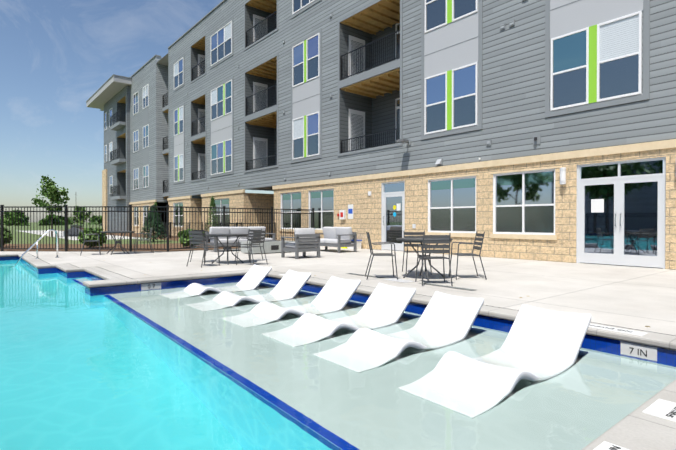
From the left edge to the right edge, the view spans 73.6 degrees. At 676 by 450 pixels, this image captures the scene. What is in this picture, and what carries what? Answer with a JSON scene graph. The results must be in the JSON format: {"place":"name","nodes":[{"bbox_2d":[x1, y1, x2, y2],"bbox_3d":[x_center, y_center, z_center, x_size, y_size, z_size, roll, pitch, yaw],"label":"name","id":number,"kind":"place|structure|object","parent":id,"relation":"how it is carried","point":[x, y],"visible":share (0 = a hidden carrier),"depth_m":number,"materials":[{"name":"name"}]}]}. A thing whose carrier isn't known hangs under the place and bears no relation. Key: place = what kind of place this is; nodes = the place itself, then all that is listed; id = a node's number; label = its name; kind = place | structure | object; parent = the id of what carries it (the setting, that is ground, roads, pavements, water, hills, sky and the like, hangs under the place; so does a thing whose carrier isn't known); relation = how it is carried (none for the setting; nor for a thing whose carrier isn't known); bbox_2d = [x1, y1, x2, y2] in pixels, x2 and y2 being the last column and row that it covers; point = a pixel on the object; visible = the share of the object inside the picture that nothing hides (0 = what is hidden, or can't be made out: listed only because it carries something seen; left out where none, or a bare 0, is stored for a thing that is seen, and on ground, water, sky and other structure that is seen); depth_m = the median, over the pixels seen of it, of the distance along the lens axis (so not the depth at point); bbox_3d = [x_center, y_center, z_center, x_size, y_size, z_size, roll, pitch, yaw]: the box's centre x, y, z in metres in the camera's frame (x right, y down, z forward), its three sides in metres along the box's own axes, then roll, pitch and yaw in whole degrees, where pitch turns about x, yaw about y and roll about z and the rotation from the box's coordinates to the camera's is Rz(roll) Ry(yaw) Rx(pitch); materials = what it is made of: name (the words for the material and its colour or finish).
{"place":"outdoors","nodes":[
{"label":"outdoors","id":0,"kind":"place"},
{"bbox_2d":[0,222,101,230],"bbox_3d":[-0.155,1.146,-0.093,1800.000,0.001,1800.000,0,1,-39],"label":"ground","id":1,"kind":"structure","parent":0,"point":[36,226],"depth_m":89.07,"materials":[{"name":"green plant"}]},
{"bbox_2d":[0,212,10,224],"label":"bush","id":2,"kind":"object","parent":1,"relation":"on","point":[6,214],"visible":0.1,"depth_m":170.51,"materials":[{"name":"green plant"}]},
{"bbox_2d":[4,209,29,225],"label":"bush","id":3,"kind":"object","parent":1,"relation":"on","point":[6,222],"visible":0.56,"depth_m":126.93,"materials":[{"name":"green plant"}]},
{"bbox_2d":[38,214,64,225],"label":"bush","id":4,"kind":"object","parent":1,"relation":"on","point":[40,222],"visible":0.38,"depth_m":135.87,"materials":[{"name":"green plant"}]},
{"bbox_2d":[56,215,73,224],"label":"bush","id":5,"kind":"object","parent":1,"relation":"on","point":[69,221],"visible":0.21,"depth_m":180.10,"materials":[{"name":"green plant"}]},
{"bbox_2d":[88,215,101,224],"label":"bush","id":6,"kind":"object","parent":1,"relation":"on","point":[94,219],"visible":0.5,"depth_m":183.08,"materials":[{"name":"green plant"}]},
{"bbox_2d":[0,230,237,251],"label":"mulch","id":7,"kind":"object","parent":1,"relation":"on","point":[35,236],"visible":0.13,"depth_m":22.39,"materials":[{"name":"wood chips"},{"name":"bark"}]},
{"bbox_2d":[0,227,13,246],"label":"shrub","id":8,"kind":"object","parent":7,"relation":"on","point":[5,236],"visible":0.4,"depth_m":18.84,"materials":[{"name":"green plant"}]},
{"bbox_2d":[31,175,69,236],"bbox_3d":[-20.572,-1.117,32.362,2.335,4.932,2.352,0,1,-39],"label":"tree","id":9,"kind":"object","parent":7,"relation":"on","point":[50,190],"visible":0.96,"depth_m":32.20,"materials":[{"name":"green plant"}]},
{"bbox_2d":[67,207,91,225],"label":"tree","id":10,"kind":"object","parent":7,"relation":"on","point":[79,216],"visible":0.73,"depth_m":45.27,"materials":[{"name":"green plant"}]},
{"bbox_2d":[78,228,107,247],"bbox_3d":[-10.004,0.529,18.494,1.126,0.849,1.136,0,1,-39],"label":"shrub","id":11,"kind":"object","parent":7,"relation":"on","point":[92,237],"visible":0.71,"depth_m":18.22,"materials":[{"name":"green plant"}]},
{"bbox_2d":[139,205,166,241],"bbox_3d":[-9.802,-0.039,24.012,1.699,2.096,1.771,0,0,-15],"label":"conifer","id":12,"kind":"object","parent":7,"relation":"on","point":[160,228],"visible":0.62,"depth_m":23.80,"materials":[{"name":"green plant"}]},
{"bbox_2d":[178,229,199,247],"bbox_3d":[-6.128,0.551,18.804,1.002,0.801,1.000,0,0,10],"label":"shrub","id":13,"kind":"object","parent":7,"relation":"on","point":[185,238],"visible":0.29,"depth_m":18.50,"materials":[{"name":"green plant"}]},
{"bbox_2d":[205,196,219,231],"bbox_3d":[-6.330,-0.274,22.798,0.936,2.384,0.987,0,1,-39],"label":"columnar tree","id":14,"kind":"object","parent":7,"relation":"on","point":[212,203],"visible":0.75,"depth_m":22.73,"materials":[{"name":"green plant"}]},
{"bbox_2d":[0,253,675,449],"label":"coping","id":15,"kind":"object","parent":1,"relation":"on","point":[637,429],"visible":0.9,"depth_m":4.27,"materials":[{"name":"beige concrete"}]},
{"bbox_2d":[15,229,58,265],"bbox_3d":[-8.864,0.792,13.201,1.250,1.316,0.100,0,1,-39],"label":"handrail","id":16,"kind":"object","parent":15,"relation":"on","point":[36,242],"visible":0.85,"depth_m":13.29,"materials":[{"name":"silver metal"}]},
{"bbox_2d":[141,274,675,449],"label":"markers","id":17,"kind":"object","parent":15,"relation":"on","point":[660,408],"visible":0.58,"depth_m":4.20,"materials":[{"name":"white tile"}]},
{"bbox_2d":[629,347,646,356],"bbox_3d":[2.838,1.201,4.277,0.002,0.059,0.143,0,1,-39],"label":"depth marker text","id":18,"kind":"object","parent":17,"relation":"attached to","point":[640,351],"visible":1,"depth_m":4.26,"materials":[{"name":"black paint"}]},
{"bbox_2d":[666,408,675,417],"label":"depth marker lettering","id":19,"kind":"object","parent":17,"relation":"on","point":[672,412],"visible":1,"depth_m":2.54,"materials":[{"name":"black paint"}]},
{"bbox_2d":[0,246,675,335],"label":"deck","id":20,"kind":"structure","parent":1,"relation":"on","point":[636,297],"depth_m":9.29,"materials":[{"name":"beige concrete"}]},
{"bbox_2d":[0,205,314,251],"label":"fence","id":21,"kind":"object","parent":20,"relation":"on","point":[65,211],"visible":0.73,"depth_m":16.45,"materials":[{"name":"black metal"}]},
{"bbox_2d":[80,227,267,267],"bbox_3d":[-4.953,0.546,13.395,7.569,0.902,2.306,0,1,38],"label":"dining set","id":22,"kind":"object","parent":20,"relation":"on","point":[199,237],"visible":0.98,"depth_m":11.71,"materials":[{"name":"grey metal"}]},
{"bbox_2d":[241,240,294,253],"bbox_3d":[-2.429,0.754,15.807,1.700,0.430,0.854,0,1,-39],"label":"fire pit table","id":23,"kind":"object","parent":20,"relation":"on","point":[272,246],"visible":0.58,"depth_m":15.38,"materials":[{"name":"grey concrete"}]},
{"bbox_2d":[205,232,356,258],"bbox_3d":[-1.734,0.608,15.960,4.004,0.720,5.174,0,1,-39],"label":"frame","id":24,"kind":"object","parent":20,"relation":"on","point":[298,248],"visible":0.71,"depth_m":13.66,"materials":[{"name":"grey metal"}]},
{"bbox_2d":[209,226,352,247],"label":"seat cushions","id":25,"kind":"object","parent":24,"relation":"on","point":[330,234],"visible":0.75,"depth_m":16.57,"materials":[{"name":"white fabric"}]},
{"bbox_2d":[86,0,675,269],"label":"building","id":26,"kind":"structure","parent":20,"relation":"on","point":[586,89],"depth_m":15.77,"materials":[{"name":"grey wood"}]},
{"bbox_2d":[158,222,275,239],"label":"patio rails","id":27,"kind":"object","parent":26,"relation":"attached to","point":[226,224],"visible":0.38,"depth_m":25.17,"materials":[{"name":"black metal"}]},
{"bbox_2d":[110,11,399,195],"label":"railings","id":28,"kind":"object","parent":26,"relation":"on","point":[264,164],"visible":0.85,"depth_m":23.44,"materials":[{"name":"black metal"}]},
{"bbox_2d":[186,0,675,248],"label":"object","id":29,"kind":"object","parent":26,"relation":"attached to","point":[597,205],"visible":0.96,"depth_m":15.17,"materials":[{"name":"white"}]},
{"bbox_2d":[365,231,486,285],"bbox_3d":[1.659,0.580,8.714,1.958,0.902,1.958,0,1,45],"label":"dining set","id":30,"kind":"object","parent":20,"relation":"on","point":[426,240],"visible":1,"depth_m":8.47,"materials":[{"name":"grey metal"}]},
{"bbox_2d":[314,273,649,326],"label":"grates","id":31,"kind":"object","parent":20,"relation":"on","point":[398,280],"visible":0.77,"depth_m":8.17,"materials":[{"name":"black"}]},
{"bbox_2d":[0,256,675,363],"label":"tiles","id":32,"kind":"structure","parent":1,"relation":"in","point":[666,355],"depth_m":7.98,"materials":[{"name":"tile"}]},
{"bbox_2d":[184,264,271,294],"bbox_3d":[-2.267,1.105,8.492,1.949,0.572,0.699,0,1,-39],"label":"lounger","id":33,"kind":"object","parent":32,"relation":"on","point":[254,276],"visible":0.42,"depth_m":8.80,"materials":[{"name":"white plastic"}]},
{"bbox_2d":[212,269,310,304],"bbox_3d":[-1.434,1.113,7.480,1.949,0.572,0.699,0,1,-39],"label":"lounger","id":34,"kind":"object","parent":32,"relation":"on","point":[291,284],"visible":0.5,"depth_m":7.79,"materials":[{"name":"white plastic"}]},
{"bbox_2d":[251,276,360,318],"bbox_3d":[-0.627,1.120,6.500,1.949,0.572,0.699,0,1,-39],"label":"lounger","id":35,"kind":"object","parent":32,"relation":"on","point":[336,292],"visible":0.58,"depth_m":6.82,"materials":[{"name":"white plastic"}]},
{"bbox_2d":[293,283,415,335],"bbox_3d":[0.065,1.126,5.658,1.949,0.572,0.699,0,1,-39],"label":"lounger","id":36,"kind":"object","parent":32,"relation":"on","point":[388,302],"visible":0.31,"depth_m":5.98,"materials":[{"name":"white plastic"}]},
{"bbox_2d":[347,291,483,356],"bbox_3d":[0.714,1.132,4.871,1.949,0.572,0.699,0,1,-39],"label":"lounger","id":37,"kind":"object","parent":32,"relation":"on","point":[453,315],"visible":0.52,"depth_m":5.19,"materials":[{"name":"white plastic"}]},
{"bbox_2d":[434,304,590,391],"bbox_3d":[1.451,1.138,3.975,1.949,0.572,0.699,0,1,-39],"label":"lounger","id":38,"kind":"object","parent":32,"relation":"on","point":[557,335],"visible":0.62,"depth_m":4.29,"materials":[{"name":"white plastic"}]},
{"bbox_2d":[63,223,101,235],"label":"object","id":39,"kind":"structure","parent":0,"point":[69,231],"depth_m":33.85,"materials":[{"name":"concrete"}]},
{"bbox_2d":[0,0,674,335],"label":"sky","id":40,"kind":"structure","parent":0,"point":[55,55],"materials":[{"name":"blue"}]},
{"bbox_2d":[0,260,675,449],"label":"water","id":41,"kind":"structure","parent":0,"point":[175,368],"depth_m":3.61,"materials":[{"name":"teal liquid"}]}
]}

